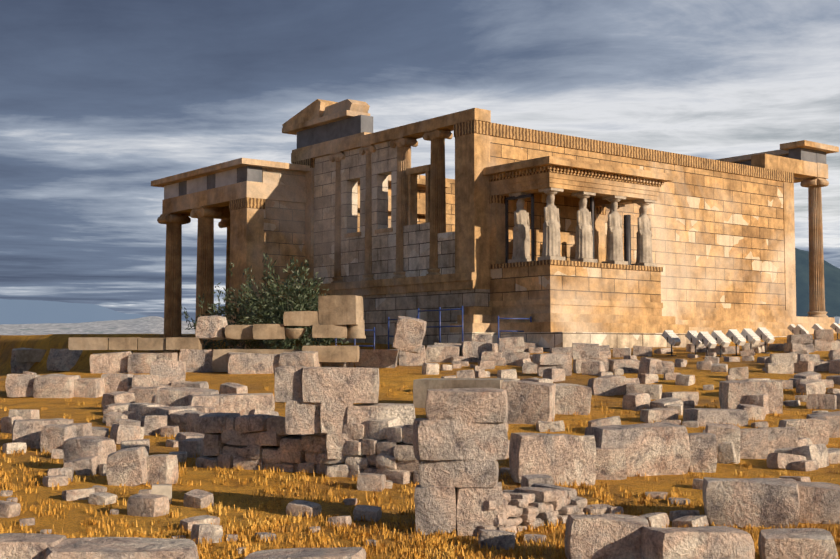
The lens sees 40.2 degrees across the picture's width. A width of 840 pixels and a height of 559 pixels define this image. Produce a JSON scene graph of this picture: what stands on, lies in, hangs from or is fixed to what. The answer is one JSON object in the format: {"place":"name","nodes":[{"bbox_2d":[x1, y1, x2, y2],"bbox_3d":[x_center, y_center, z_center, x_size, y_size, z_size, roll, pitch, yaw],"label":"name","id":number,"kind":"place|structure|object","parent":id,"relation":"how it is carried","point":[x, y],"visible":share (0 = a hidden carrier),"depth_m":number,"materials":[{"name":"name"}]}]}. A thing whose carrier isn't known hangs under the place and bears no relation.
{"place":"outdoors","nodes":[
{"label":"outdoors","id":0,"kind":"place"},
{"bbox_2d":[0,299,194,323],"bbox_3d":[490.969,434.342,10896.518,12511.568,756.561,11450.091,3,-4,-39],"label":"mountains","id":1,"kind":"structure","parent":0,"point":[27,312],"depth_m":12660.83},
{"bbox_2d":[0,316,194,334],"bbox_3d":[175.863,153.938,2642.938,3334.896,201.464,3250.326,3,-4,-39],"label":"city on hills","id":2,"kind":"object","parent":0,"point":[150,325],"visible":0.12,"depth_m":3229.35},
{"bbox_2d":[0,333,839,558],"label":"ground","id":3,"kind":"structure","parent":0,"point":[395,378],"depth_m":13.54,"materials":[{"name":"brown soil"}]},
{"bbox_2d":[180,253,348,349],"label":"olive tree","id":4,"kind":"object","parent":3,"relation":"on","point":[269,311],"visible":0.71,"depth_m":40.68,"materials":[{"name":"green plant"}]},
{"bbox_2d":[0,295,839,558],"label":"stone blocks","id":5,"kind":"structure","parent":3,"relation":"on","point":[451,449],"depth_m":13.66,"materials":[{"name":"grey stone"}]},
{"bbox_2d":[284,320,365,338],"bbox_3d":[-2.476,1.283,29.544,2.155,0.477,0.608,0,-4,6],"label":"column drum and basin","id":6,"kind":"object","parent":5,"relation":"on","point":[356,331],"visible":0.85,"depth_m":29.36,"materials":[{"name":"beige stone"}]},
{"bbox_2d":[0,383,839,558],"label":"dry grass tufts","id":7,"kind":"object","parent":3,"relation":"on","point":[434,541],"visible":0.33,"depth_m":10.36,"materials":[{"name":"plant"}]},
{"bbox_2d":[335,306,531,348],"bbox_3d":[0.020,2.074,40.212,8.158,2.150,1.575,-3,-4,37],"label":"scaffolding","id":8,"kind":"object","parent":3,"relation":"on","point":[440,310],"visible":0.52,"depth_m":39.30,"materials":[{"name":"grey metal"}]},
{"bbox_2d":[151,99,839,352],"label":"temple","id":9,"kind":"structure","parent":3,"relation":"on","point":[347,201],"depth_m":46.37,"materials":[{"name":"stone"}]},
{"bbox_2d":[505,194,630,264],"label":"support posts","id":10,"kind":"object","parent":9,"relation":"on","point":[627,237],"visible":0.65,"depth_m":40.54,"materials":[{"name":"metal"}]},
{"bbox_2d":[508,187,656,266],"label":"caryatid statues","id":11,"kind":"object","parent":9,"relation":"on","point":[552,241],"visible":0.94,"depth_m":40.01,"materials":[{"name":"stone"}]},
{"bbox_2d":[661,323,839,358],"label":"floodlights","id":12,"kind":"object","parent":3,"relation":"on","point":[720,338],"visible":0.77,"depth_m":35.39,"materials":[{"name":"metal"}]},
{"bbox_2d":[0,0,839,319],"label":"sky","id":13,"kind":"structure","parent":0,"point":[101,101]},
{"bbox_2d":[795,248,839,317],"bbox_3d":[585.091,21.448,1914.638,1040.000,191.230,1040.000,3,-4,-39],"label":"mountain","id":14,"kind":"structure","parent":0,"point":[832,287],"depth_m":1755.19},
{"bbox_2d":[834,317,839,323],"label":"distant houses","id":15,"kind":"structure","parent":14,"relation":"on","point":[837,320],"depth_m":1526.71,"materials":[{"name":"white"}]}
]}

